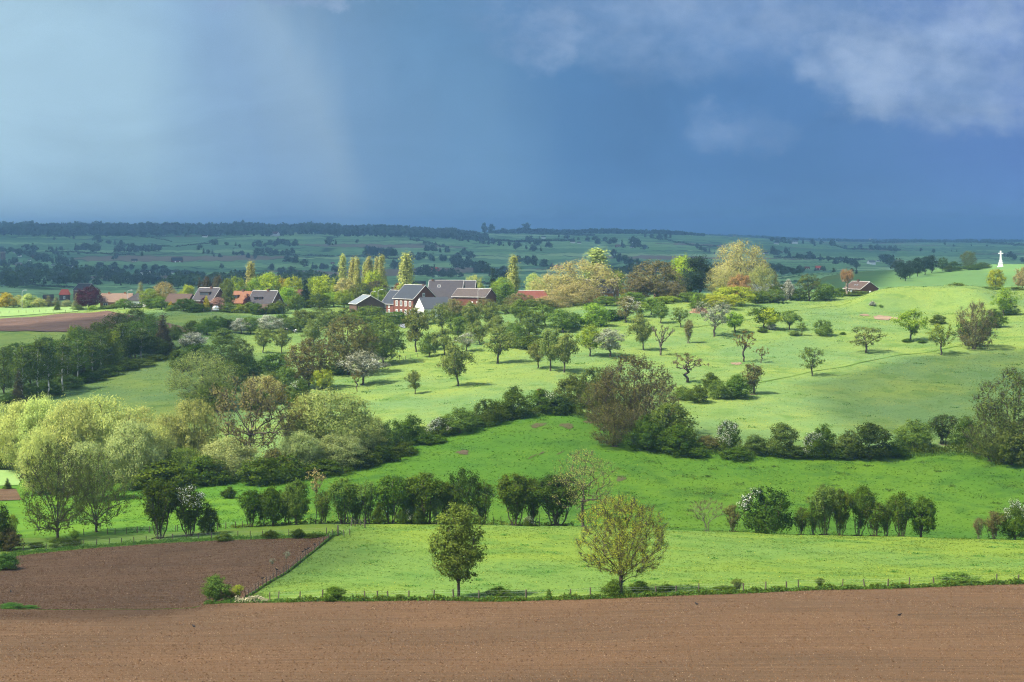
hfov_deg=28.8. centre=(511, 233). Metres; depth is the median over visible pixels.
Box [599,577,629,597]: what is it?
verge shrub
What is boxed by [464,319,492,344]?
fruit tree
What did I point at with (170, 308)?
garden shrub
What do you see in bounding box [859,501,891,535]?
hazel bush
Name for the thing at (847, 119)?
sky
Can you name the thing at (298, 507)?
hazel bush
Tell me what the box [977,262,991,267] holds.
hill tree
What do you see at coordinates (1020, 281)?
garden shrub
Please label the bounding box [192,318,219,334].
orchard tree
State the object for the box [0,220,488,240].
ridge wood
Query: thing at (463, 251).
hillside tree
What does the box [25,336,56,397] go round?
birch
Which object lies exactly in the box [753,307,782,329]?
fruit tree
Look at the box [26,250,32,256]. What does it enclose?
hillside tree
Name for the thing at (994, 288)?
garden shrub
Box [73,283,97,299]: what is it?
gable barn
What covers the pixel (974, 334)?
bare tree
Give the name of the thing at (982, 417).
shrub
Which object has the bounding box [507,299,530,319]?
fruit tree
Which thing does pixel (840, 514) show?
hazel bush
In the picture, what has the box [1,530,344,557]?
verge weeds
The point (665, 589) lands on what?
verge shrub
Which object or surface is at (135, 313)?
wood tree
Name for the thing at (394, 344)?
slope tree
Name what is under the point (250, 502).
hazel bush
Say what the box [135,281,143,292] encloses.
conifer
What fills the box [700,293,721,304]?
village tree
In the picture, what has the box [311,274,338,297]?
village tree
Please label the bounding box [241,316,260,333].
apple tree
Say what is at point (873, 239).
ridge wood
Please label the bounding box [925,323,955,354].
fruit tree
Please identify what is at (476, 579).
rank grass
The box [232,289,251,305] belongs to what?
orange house
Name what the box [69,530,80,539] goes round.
bramble shrub
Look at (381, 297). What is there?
village tree
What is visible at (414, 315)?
fruit tree
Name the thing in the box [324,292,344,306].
village tree
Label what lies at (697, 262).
great tree
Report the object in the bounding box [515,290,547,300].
red cottage
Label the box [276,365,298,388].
slope tree
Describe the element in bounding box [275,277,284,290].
village tree
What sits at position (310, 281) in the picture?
village tree
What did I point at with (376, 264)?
poplar
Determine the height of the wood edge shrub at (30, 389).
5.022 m
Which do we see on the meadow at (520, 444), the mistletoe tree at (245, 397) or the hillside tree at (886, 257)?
the mistletoe tree at (245, 397)
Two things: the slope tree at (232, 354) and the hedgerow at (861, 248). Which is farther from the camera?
the hedgerow at (861, 248)
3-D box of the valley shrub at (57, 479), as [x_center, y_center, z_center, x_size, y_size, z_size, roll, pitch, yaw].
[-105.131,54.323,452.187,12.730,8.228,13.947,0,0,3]
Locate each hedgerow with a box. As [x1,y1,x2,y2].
[2,283,74,287]
[45,250,134,254]
[84,234,171,241]
[159,266,194,272]
[175,242,208,246]
[257,253,407,258]
[411,238,448,247]
[414,271,438,274]
[469,237,572,241]
[527,232,594,235]
[652,236,720,246]
[774,255,864,260]
[833,244,900,250]
[872,240,1023,245]
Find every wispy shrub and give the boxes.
[201,573,232,600]
[223,591,239,599]
[232,585,243,597]
[282,551,289,562]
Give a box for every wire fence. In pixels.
[23,527,326,550]
[73,521,242,535]
[244,529,332,596]
[269,574,1018,599]
[337,518,365,535]
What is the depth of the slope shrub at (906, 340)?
675.03 m
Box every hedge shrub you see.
[364,443,406,462]
[378,416,408,455]
[389,441,418,456]
[397,412,431,443]
[417,434,448,443]
[439,407,479,433]
[470,398,504,425]
[470,417,494,426]
[484,403,515,420]
[495,383,534,418]
[519,388,557,412]
[531,393,582,415]
[547,373,591,406]
[574,363,616,409]
[619,414,666,451]
[650,401,704,446]
[656,423,703,456]
[672,384,694,399]
[680,442,711,456]
[684,384,710,402]
[696,435,720,448]
[700,372,719,387]
[706,379,732,398]
[716,447,757,460]
[726,374,752,398]
[736,434,771,454]
[740,361,764,394]
[764,421,801,456]
[778,445,816,458]
[810,423,837,451]
[823,446,862,458]
[828,428,871,458]
[845,421,893,459]
[885,439,913,457]
[890,419,936,448]
[923,413,960,445]
[946,413,988,447]
[977,420,1023,466]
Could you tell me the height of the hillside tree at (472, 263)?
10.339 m
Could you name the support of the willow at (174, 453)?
on the meadow at (520, 444)
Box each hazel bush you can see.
[136,477,181,539]
[235,488,264,527]
[256,493,267,525]
[257,484,289,525]
[277,491,291,523]
[280,477,312,524]
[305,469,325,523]
[312,489,331,523]
[326,476,358,523]
[344,482,367,523]
[355,477,379,523]
[367,474,411,523]
[370,502,388,523]
[391,479,427,522]
[394,505,413,523]
[399,470,448,523]
[410,508,428,523]
[429,496,444,523]
[436,481,459,523]
[443,466,480,515]
[470,479,495,524]
[493,472,537,525]
[523,476,545,525]
[528,473,590,525]
[792,506,809,534]
[805,483,841,534]
[807,501,820,534]
[826,488,855,535]
[849,482,878,535]
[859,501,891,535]
[878,503,895,535]
[882,491,915,536]
[904,494,938,536]
[972,518,984,538]
[984,510,1005,538]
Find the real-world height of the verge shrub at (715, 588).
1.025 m
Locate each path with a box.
[698,301,851,326]
[758,345,962,382]
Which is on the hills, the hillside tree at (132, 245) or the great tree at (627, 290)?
the hillside tree at (132, 245)
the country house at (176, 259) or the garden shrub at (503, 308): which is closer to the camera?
the garden shrub at (503, 308)
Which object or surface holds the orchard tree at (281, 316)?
on the hillside meadow at (930, 301)
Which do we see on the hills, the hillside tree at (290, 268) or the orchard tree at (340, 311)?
the hillside tree at (290, 268)
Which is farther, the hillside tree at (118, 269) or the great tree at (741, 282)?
the hillside tree at (118, 269)
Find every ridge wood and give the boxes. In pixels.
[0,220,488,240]
[487,228,704,235]
[705,234,1023,241]
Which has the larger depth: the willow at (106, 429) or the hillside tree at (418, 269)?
the hillside tree at (418, 269)
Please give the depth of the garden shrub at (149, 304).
823.74 m
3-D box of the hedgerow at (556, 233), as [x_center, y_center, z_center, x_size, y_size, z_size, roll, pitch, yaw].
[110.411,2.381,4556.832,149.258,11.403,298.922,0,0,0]
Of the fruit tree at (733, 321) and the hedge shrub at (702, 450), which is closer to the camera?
the hedge shrub at (702, 450)
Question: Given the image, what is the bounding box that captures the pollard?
[840,268,853,295]
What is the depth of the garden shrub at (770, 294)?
790.27 m
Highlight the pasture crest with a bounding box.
[0,523,1023,555]
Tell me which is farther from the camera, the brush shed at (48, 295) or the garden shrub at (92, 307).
the brush shed at (48, 295)
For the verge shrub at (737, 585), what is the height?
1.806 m
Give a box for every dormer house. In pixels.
[192,286,224,303]
[250,289,283,304]
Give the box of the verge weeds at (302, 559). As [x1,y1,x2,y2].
[244,531,337,597]
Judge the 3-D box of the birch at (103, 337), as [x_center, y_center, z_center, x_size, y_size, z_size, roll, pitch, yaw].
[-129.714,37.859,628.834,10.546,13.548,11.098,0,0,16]
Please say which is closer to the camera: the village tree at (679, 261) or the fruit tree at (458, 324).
the fruit tree at (458, 324)
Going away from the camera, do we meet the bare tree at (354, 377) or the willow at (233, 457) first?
the willow at (233, 457)
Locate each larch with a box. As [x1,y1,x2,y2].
[9,369,27,403]
[64,326,76,346]
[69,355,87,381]
[104,330,132,368]
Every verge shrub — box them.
[321,586,347,601]
[393,594,405,600]
[482,586,513,598]
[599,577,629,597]
[628,580,652,593]
[654,583,675,592]
[710,585,737,593]
[731,578,744,589]
[814,578,826,586]
[930,571,983,585]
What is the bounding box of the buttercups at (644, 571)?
[264,524,1015,596]
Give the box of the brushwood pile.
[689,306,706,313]
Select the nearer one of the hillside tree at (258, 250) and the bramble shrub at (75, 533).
the bramble shrub at (75, 533)
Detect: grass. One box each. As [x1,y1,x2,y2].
[212,579,1023,603]
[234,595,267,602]
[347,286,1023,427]
[358,533,1023,592]
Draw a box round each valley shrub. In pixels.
[0,458,20,468]
[28,456,68,491]
[129,458,196,489]
[181,454,235,486]
[219,486,237,498]
[230,456,285,486]
[257,445,290,473]
[261,452,308,481]
[303,459,358,476]
[339,449,383,467]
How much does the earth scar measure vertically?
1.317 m
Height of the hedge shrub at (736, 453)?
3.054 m
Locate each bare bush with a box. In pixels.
[687,497,724,530]
[723,504,741,531]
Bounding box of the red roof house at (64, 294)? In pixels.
[59,289,70,299]
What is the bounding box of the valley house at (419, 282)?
[412,281,425,284]
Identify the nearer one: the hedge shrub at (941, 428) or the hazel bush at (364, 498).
the hazel bush at (364, 498)
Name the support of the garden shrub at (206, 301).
on the hillside meadow at (930, 301)
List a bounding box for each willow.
[0,398,48,472]
[0,400,17,462]
[11,393,67,461]
[13,426,64,494]
[37,395,110,473]
[59,391,149,478]
[59,438,119,497]
[102,416,169,489]
[104,400,158,470]
[132,420,175,479]
[146,409,187,459]
[160,445,202,483]
[161,395,225,461]
[198,436,265,480]
[264,386,378,460]
[275,429,325,472]
[284,390,323,459]
[309,433,371,469]
[352,414,391,451]
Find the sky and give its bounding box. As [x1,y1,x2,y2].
[0,0,1023,240]
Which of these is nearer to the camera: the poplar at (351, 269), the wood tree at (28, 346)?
the wood tree at (28, 346)
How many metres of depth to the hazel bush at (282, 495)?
362.25 m
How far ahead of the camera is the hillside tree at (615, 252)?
2739.03 m
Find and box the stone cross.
[997,251,1002,266]
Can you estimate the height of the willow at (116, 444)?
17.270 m
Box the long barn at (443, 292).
[429,288,456,300]
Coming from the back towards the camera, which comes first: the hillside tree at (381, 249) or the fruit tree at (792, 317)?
the hillside tree at (381, 249)
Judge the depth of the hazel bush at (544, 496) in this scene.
359.68 m
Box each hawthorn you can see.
[169,485,211,536]
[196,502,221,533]
[425,416,452,435]
[523,515,534,525]
[714,420,741,447]
[735,484,795,533]
[802,432,833,458]
[998,498,1023,539]
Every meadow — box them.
[0,268,1023,471]
[0,414,1023,539]
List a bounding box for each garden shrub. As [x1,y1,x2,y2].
[0,292,17,307]
[10,294,23,306]
[17,293,38,307]
[29,298,49,306]
[43,296,53,305]
[50,297,60,306]
[53,302,61,309]
[60,299,72,306]
[69,305,83,309]
[87,305,98,309]
[97,305,112,308]
[104,304,117,308]
[127,303,142,307]
[140,297,159,308]
[149,296,168,309]
[163,305,179,310]
[182,303,210,312]
[204,296,208,311]
[209,297,224,310]
[215,303,237,311]
[221,287,236,304]
[228,304,249,312]
[243,294,250,312]
[243,301,254,312]
[247,303,266,314]
[263,302,281,313]
[269,301,289,313]
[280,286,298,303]
[330,289,355,307]
[347,312,364,322]
[419,309,431,321]
[476,298,496,311]
[497,304,518,312]
[502,292,537,307]
[521,298,555,307]
[546,283,600,304]
[593,296,617,305]
[615,292,645,301]
[654,295,682,302]
[675,292,697,301]
[706,295,738,306]
[755,289,785,302]
[768,283,795,298]
[771,294,788,301]
[781,279,795,299]
[791,288,810,299]
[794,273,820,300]
[809,283,842,299]
[833,287,845,295]
[841,290,868,295]
[946,282,964,285]
[984,286,1002,289]
[985,267,1006,286]
[1002,286,1023,289]
[1013,267,1023,287]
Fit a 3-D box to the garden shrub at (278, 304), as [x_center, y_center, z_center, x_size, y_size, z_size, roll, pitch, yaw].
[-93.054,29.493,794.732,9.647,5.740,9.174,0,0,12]
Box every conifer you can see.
[71,294,79,306]
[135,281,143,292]
[299,277,311,307]
[488,268,495,286]
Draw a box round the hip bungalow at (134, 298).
[125,293,147,305]
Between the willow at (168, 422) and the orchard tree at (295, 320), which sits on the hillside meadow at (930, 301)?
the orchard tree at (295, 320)
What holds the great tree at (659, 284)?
on the hillside meadow at (930, 301)
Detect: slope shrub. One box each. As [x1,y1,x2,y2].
[166,349,199,370]
[181,380,239,409]
[182,343,211,359]
[238,387,269,409]
[275,386,303,402]
[276,395,313,404]
[290,378,310,393]
[324,363,346,374]
[514,333,549,347]
[553,312,589,327]
[599,309,630,319]
[757,327,768,331]
[766,323,776,329]
[789,330,802,335]
[811,319,833,335]
[901,338,913,341]
[927,314,946,323]
[975,308,1008,326]
[977,321,992,330]
[998,303,1022,314]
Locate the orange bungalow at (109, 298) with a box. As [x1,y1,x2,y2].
[100,292,132,305]
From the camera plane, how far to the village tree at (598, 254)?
878.24 m
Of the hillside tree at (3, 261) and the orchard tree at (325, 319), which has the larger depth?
the hillside tree at (3, 261)
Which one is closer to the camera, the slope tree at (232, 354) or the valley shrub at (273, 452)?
the valley shrub at (273, 452)
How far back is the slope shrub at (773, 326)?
700.13 m
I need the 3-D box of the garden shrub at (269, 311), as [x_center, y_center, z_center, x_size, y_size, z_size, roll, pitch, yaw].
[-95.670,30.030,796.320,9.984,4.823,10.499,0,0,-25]
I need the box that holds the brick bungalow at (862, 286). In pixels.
[843,279,878,292]
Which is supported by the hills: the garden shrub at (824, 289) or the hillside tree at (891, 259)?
the hillside tree at (891, 259)
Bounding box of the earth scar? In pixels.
[873,315,897,319]
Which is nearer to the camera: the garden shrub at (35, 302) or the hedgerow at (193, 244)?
the garden shrub at (35, 302)
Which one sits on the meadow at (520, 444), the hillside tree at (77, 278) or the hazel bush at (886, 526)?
the hazel bush at (886, 526)
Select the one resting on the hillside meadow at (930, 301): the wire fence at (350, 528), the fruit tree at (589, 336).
the fruit tree at (589, 336)
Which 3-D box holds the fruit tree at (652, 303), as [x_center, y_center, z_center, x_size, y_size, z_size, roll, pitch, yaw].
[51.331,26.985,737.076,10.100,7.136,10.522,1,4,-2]
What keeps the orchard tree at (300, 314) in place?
on the hillside meadow at (930, 301)
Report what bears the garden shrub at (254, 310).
on the hillside meadow at (930, 301)
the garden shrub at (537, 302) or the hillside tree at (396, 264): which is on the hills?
the hillside tree at (396, 264)
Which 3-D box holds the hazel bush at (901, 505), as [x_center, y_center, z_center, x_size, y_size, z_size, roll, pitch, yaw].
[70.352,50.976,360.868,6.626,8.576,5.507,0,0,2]
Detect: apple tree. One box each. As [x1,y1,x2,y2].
[175,332,207,345]
[229,317,253,333]
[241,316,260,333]
[257,314,285,330]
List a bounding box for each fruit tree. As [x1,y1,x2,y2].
[253,329,275,352]
[271,328,292,352]
[296,318,331,345]
[401,305,431,351]
[404,369,422,393]
[417,331,438,356]
[423,302,455,327]
[427,326,463,354]
[434,339,479,385]
[442,298,464,318]
[446,316,468,341]
[453,332,476,350]
[461,302,485,333]
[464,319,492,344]
[470,322,521,363]
[477,301,506,321]
[486,314,510,333]
[495,322,524,347]
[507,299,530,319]
[512,308,548,337]
[525,340,548,367]
[531,303,556,325]
[532,325,564,370]
[546,308,579,331]
[548,331,581,372]
[576,324,600,355]
[588,327,626,356]
[614,295,641,322]
[625,312,652,349]
[632,301,650,314]
[643,296,662,314]
[651,303,670,322]
[669,307,689,326]
[688,293,708,306]
[695,300,734,336]
[724,311,745,331]
[747,306,780,327]
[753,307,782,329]
[779,309,801,329]
[795,322,807,335]
[798,346,824,375]
[846,326,886,352]
[890,307,930,339]
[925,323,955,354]
[951,321,974,345]
[976,329,990,339]
[988,285,1023,315]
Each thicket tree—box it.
[574,372,632,425]
[583,401,646,446]
[586,350,679,430]
[623,379,683,432]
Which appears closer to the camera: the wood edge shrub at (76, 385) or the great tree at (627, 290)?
the wood edge shrub at (76, 385)
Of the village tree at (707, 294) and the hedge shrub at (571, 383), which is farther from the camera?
the village tree at (707, 294)
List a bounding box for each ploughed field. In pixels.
[0,311,195,332]
[0,489,20,499]
[0,538,324,609]
[0,584,1023,681]
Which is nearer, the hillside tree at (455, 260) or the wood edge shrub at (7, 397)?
the wood edge shrub at (7, 397)
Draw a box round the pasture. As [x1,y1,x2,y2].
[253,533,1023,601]
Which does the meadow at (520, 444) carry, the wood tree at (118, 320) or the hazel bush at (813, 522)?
the hazel bush at (813, 522)
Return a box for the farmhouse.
[392,284,435,315]
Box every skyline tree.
[481,222,487,232]
[488,224,494,233]
[518,222,531,233]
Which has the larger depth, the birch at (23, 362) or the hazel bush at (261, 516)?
the birch at (23, 362)
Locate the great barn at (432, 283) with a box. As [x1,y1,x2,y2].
[428,279,464,287]
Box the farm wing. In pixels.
[382,290,398,312]
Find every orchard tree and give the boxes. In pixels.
[169,324,182,339]
[181,320,203,333]
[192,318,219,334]
[208,327,240,342]
[209,316,228,331]
[219,318,236,330]
[275,314,289,328]
[281,316,307,329]
[289,309,315,325]
[306,308,342,325]
[337,308,356,321]
[352,305,387,325]
[375,311,407,322]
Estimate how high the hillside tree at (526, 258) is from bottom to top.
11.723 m
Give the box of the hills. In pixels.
[0,232,1023,303]
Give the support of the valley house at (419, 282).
on the hills
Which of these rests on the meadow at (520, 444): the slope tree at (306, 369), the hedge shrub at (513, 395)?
the hedge shrub at (513, 395)
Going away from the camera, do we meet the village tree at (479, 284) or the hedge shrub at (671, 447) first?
the hedge shrub at (671, 447)
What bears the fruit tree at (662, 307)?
on the hillside meadow at (930, 301)
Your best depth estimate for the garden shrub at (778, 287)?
811.76 m
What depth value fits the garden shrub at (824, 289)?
812.51 m
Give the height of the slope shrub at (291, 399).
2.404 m
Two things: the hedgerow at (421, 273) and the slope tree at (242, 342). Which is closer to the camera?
the slope tree at (242, 342)
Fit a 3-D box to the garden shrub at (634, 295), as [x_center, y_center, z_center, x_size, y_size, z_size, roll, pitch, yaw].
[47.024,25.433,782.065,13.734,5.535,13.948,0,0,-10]
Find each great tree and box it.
[73,286,104,306]
[524,274,566,302]
[533,296,574,307]
[541,257,628,301]
[618,277,654,297]
[619,259,689,296]
[658,282,688,298]
[675,254,720,292]
[675,270,708,293]
[703,265,739,294]
[709,238,771,286]
[727,272,753,297]
[747,266,780,293]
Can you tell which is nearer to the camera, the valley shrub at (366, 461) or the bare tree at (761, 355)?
the valley shrub at (366, 461)
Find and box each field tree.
[16,434,100,538]
[62,449,135,532]
[426,501,489,595]
[546,449,617,526]
[569,492,670,591]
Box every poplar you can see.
[243,259,255,288]
[337,250,347,288]
[347,256,356,284]
[352,257,361,295]
[360,262,365,286]
[364,254,373,285]
[373,256,379,271]
[377,251,387,289]
[394,250,414,289]
[506,254,522,291]
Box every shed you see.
[42,294,53,300]
[258,304,269,313]
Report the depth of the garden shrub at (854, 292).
835.19 m
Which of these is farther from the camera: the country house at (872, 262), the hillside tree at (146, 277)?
the country house at (872, 262)
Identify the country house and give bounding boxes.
[171,257,182,261]
[270,232,279,236]
[867,260,875,264]
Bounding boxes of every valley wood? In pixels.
[0,263,130,283]
[155,269,362,290]
[608,260,805,276]
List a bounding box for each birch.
[6,343,40,394]
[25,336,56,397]
[36,340,64,395]
[51,342,76,390]
[65,336,91,377]
[83,338,107,368]
[87,333,115,363]
[110,322,137,353]
[120,320,146,357]
[130,326,155,357]
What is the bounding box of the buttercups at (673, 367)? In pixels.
[28,286,982,451]
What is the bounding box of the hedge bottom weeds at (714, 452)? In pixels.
[418,412,999,458]
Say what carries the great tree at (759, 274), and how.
on the hillside meadow at (930, 301)
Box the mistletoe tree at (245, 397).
[207,373,309,458]
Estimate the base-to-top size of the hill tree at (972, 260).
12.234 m
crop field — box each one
[0,307,77,315]
[0,470,20,485]
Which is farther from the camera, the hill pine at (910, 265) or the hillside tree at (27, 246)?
the hillside tree at (27, 246)
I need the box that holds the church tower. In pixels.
[0,250,4,259]
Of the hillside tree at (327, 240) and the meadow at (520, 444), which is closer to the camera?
the meadow at (520, 444)
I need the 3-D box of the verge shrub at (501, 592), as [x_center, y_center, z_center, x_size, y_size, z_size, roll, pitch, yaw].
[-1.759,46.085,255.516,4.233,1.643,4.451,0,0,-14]
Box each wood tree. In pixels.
[0,341,30,365]
[0,344,21,392]
[15,342,41,383]
[31,336,53,351]
[38,340,62,376]
[53,349,78,375]
[57,325,92,361]
[80,321,115,359]
[81,348,102,371]
[93,311,133,349]
[97,332,130,361]
[118,306,155,341]
[123,332,148,359]
[137,313,171,343]
[137,336,171,354]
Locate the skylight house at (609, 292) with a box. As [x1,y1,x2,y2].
[582,279,619,301]
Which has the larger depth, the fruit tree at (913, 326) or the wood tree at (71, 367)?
the fruit tree at (913, 326)
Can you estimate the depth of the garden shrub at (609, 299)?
777.82 m
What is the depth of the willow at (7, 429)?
478.95 m
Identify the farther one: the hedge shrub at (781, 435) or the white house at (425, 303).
the white house at (425, 303)
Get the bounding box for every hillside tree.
[0,259,6,265]
[0,270,21,287]
[8,257,17,264]
[14,248,23,254]
[21,244,30,249]
[22,261,30,269]
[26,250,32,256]
[30,245,39,251]
[35,253,48,259]
[42,253,51,261]
[50,270,65,284]
[55,255,62,261]
[57,256,69,264]
[61,273,70,283]
[71,273,86,283]
[77,242,87,250]
[88,245,99,251]
[90,275,102,284]
[92,235,102,241]
[95,262,103,268]
[101,269,117,281]
[112,267,125,272]
[113,245,123,251]
[115,273,126,284]
[125,275,134,284]
[129,243,135,250]
[132,274,142,283]
[138,268,151,283]
[139,244,150,251]
[140,272,157,283]
[149,272,163,283]
[150,264,159,270]
[151,244,158,250]
[156,268,165,275]
[252,248,262,253]
[254,240,262,246]
[265,248,274,254]
[267,263,274,269]
[278,266,285,273]
[288,266,296,273]
[291,239,298,245]
[292,255,299,262]
[299,259,308,266]
[318,263,327,268]
[324,237,333,244]
[362,245,372,255]
[372,247,380,255]
[377,247,388,256]
[382,249,389,256]
[386,247,395,255]
[392,261,400,269]
[413,251,423,259]
[414,267,424,272]
[421,264,432,271]
[424,244,429,250]
[427,244,437,250]
[447,268,459,276]
[449,254,464,267]
[459,248,467,254]
[462,255,472,267]
[466,261,476,269]
[468,251,475,257]
[473,260,490,272]
[473,265,479,272]
[483,264,490,272]
[487,268,497,276]
[494,267,505,277]
[523,255,531,264]
[526,235,534,243]
[529,243,536,250]
[529,255,537,264]
[532,238,541,245]
[539,259,548,266]
[546,241,552,246]
[609,237,617,243]
[609,249,617,256]
[614,252,621,261]
[617,255,628,261]
[623,257,634,264]
[628,235,638,244]
[631,241,638,247]
[768,246,775,254]
[774,250,782,255]
[779,237,786,242]
[805,251,812,258]
[843,255,850,263]
[853,260,860,267]
[883,254,893,263]
[886,255,896,265]
[890,258,904,268]
[1005,251,1013,257]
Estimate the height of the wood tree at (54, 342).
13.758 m
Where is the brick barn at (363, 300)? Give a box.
[348,294,384,315]
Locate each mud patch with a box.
[455,450,468,454]
[531,423,545,427]
[559,423,573,428]
[616,476,625,480]
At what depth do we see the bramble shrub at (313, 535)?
334.97 m
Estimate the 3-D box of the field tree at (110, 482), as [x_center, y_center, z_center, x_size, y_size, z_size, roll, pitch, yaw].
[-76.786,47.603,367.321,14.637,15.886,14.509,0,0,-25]
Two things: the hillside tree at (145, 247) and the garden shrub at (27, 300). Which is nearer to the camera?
the garden shrub at (27, 300)
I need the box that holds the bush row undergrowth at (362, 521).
[229,518,573,528]
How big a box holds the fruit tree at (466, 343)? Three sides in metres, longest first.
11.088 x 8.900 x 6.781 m
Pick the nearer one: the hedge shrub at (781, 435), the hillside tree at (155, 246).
the hedge shrub at (781, 435)
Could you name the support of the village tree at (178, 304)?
on the hillside meadow at (930, 301)
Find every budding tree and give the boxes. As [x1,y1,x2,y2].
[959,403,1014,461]
[962,363,1023,453]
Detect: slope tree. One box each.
[162,349,238,400]
[195,338,251,373]
[210,361,250,387]
[227,338,256,362]
[236,355,266,380]
[240,373,283,401]
[260,353,289,373]
[262,371,280,388]
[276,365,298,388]
[280,335,335,386]
[310,369,336,389]
[314,312,382,374]
[333,349,390,384]
[350,322,388,362]
[359,314,410,362]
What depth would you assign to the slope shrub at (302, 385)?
584.07 m
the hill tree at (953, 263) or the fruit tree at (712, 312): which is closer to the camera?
the fruit tree at (712, 312)
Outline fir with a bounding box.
[150,312,176,355]
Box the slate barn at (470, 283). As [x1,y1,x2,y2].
[464,280,476,287]
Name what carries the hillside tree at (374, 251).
on the hills
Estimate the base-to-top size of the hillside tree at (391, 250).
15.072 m
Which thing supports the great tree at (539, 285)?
on the hillside meadow at (930, 301)
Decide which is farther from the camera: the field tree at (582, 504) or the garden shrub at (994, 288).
the garden shrub at (994, 288)
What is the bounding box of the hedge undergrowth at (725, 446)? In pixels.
[360,403,989,454]
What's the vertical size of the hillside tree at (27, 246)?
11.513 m
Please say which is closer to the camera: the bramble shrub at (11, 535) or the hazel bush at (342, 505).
the bramble shrub at (11, 535)
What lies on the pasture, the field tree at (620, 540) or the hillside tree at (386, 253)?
the field tree at (620, 540)
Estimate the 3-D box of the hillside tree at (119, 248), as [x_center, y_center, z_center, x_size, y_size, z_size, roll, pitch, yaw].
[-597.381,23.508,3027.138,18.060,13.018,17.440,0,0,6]
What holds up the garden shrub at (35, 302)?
on the hillside meadow at (930, 301)
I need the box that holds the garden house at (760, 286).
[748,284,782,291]
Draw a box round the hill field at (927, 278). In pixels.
[798,264,1023,291]
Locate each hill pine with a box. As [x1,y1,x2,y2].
[892,262,907,278]
[898,266,912,280]
[904,260,918,277]
[912,256,926,276]
[921,256,933,272]
[927,255,939,272]
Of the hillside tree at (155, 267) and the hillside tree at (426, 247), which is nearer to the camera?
the hillside tree at (155, 267)
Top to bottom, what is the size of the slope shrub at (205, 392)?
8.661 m
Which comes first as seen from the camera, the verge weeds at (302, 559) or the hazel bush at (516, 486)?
the verge weeds at (302, 559)
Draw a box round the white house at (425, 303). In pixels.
[415,297,448,318]
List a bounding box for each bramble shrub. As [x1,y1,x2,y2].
[0,503,17,551]
[0,527,24,550]
[0,551,21,570]
[0,602,26,608]
[2,478,12,489]
[7,514,19,531]
[19,605,39,608]
[28,542,45,548]
[44,536,75,547]
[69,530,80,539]
[72,539,82,545]
[213,531,231,541]
[261,529,279,538]
[289,528,309,538]
[303,533,324,538]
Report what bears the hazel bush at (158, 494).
on the pasture crest
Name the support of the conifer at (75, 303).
on the hillside meadow at (930, 301)
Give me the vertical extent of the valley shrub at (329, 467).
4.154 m
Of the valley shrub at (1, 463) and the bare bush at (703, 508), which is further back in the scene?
the valley shrub at (1, 463)
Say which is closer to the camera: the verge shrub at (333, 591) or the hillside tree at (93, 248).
the verge shrub at (333, 591)
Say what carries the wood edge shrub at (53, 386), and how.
on the hillside meadow at (930, 301)
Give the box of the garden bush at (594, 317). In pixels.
[577,303,612,326]
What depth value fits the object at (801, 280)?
806.93 m
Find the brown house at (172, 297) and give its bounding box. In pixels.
[164,293,193,308]
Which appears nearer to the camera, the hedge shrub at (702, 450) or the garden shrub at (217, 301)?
the hedge shrub at (702, 450)
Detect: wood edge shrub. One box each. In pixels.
[0,393,26,403]
[7,383,46,398]
[27,380,69,395]
[52,374,85,389]
[70,370,107,382]
[89,364,123,376]
[106,358,141,370]
[128,358,156,366]
[140,353,169,360]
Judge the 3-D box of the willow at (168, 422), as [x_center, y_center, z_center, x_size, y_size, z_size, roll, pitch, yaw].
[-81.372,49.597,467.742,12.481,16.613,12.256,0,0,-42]
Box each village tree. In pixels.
[113,298,135,308]
[138,288,160,304]
[152,281,177,298]
[173,297,193,310]
[178,285,194,294]
[200,277,214,287]
[212,273,223,288]
[219,279,234,294]
[224,276,246,297]
[245,275,262,290]
[254,271,282,293]
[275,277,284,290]
[282,274,301,294]
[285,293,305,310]
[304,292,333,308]
[306,274,323,299]
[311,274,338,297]
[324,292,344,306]
[329,277,357,298]
[346,282,373,298]
[360,267,387,294]
[361,281,388,299]
[371,285,386,301]
[465,274,483,287]
[490,276,514,293]
[490,287,503,304]
[496,283,516,299]
[498,299,516,305]
[524,273,544,289]
[579,245,614,278]
[607,269,628,293]
[667,252,693,288]
[690,292,706,302]
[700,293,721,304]
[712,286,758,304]
[749,292,770,302]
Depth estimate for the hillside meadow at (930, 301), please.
624.61 m
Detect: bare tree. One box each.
[351,370,361,388]
[651,325,674,354]
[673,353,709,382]
[683,318,693,342]
[731,330,755,361]
[753,346,769,362]
[953,298,999,348]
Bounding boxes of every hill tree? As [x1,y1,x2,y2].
[937,257,948,268]
[942,265,955,271]
[944,261,964,269]
[958,251,976,265]
[962,264,983,269]
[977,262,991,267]
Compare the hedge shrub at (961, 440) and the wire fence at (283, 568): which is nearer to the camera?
the wire fence at (283, 568)
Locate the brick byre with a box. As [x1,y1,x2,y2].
[451,288,496,308]
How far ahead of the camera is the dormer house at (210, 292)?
809.66 m
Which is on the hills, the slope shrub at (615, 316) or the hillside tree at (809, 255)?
the hillside tree at (809, 255)
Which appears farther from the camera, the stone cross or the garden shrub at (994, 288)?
the stone cross
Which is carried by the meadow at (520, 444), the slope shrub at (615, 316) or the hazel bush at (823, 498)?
the hazel bush at (823, 498)

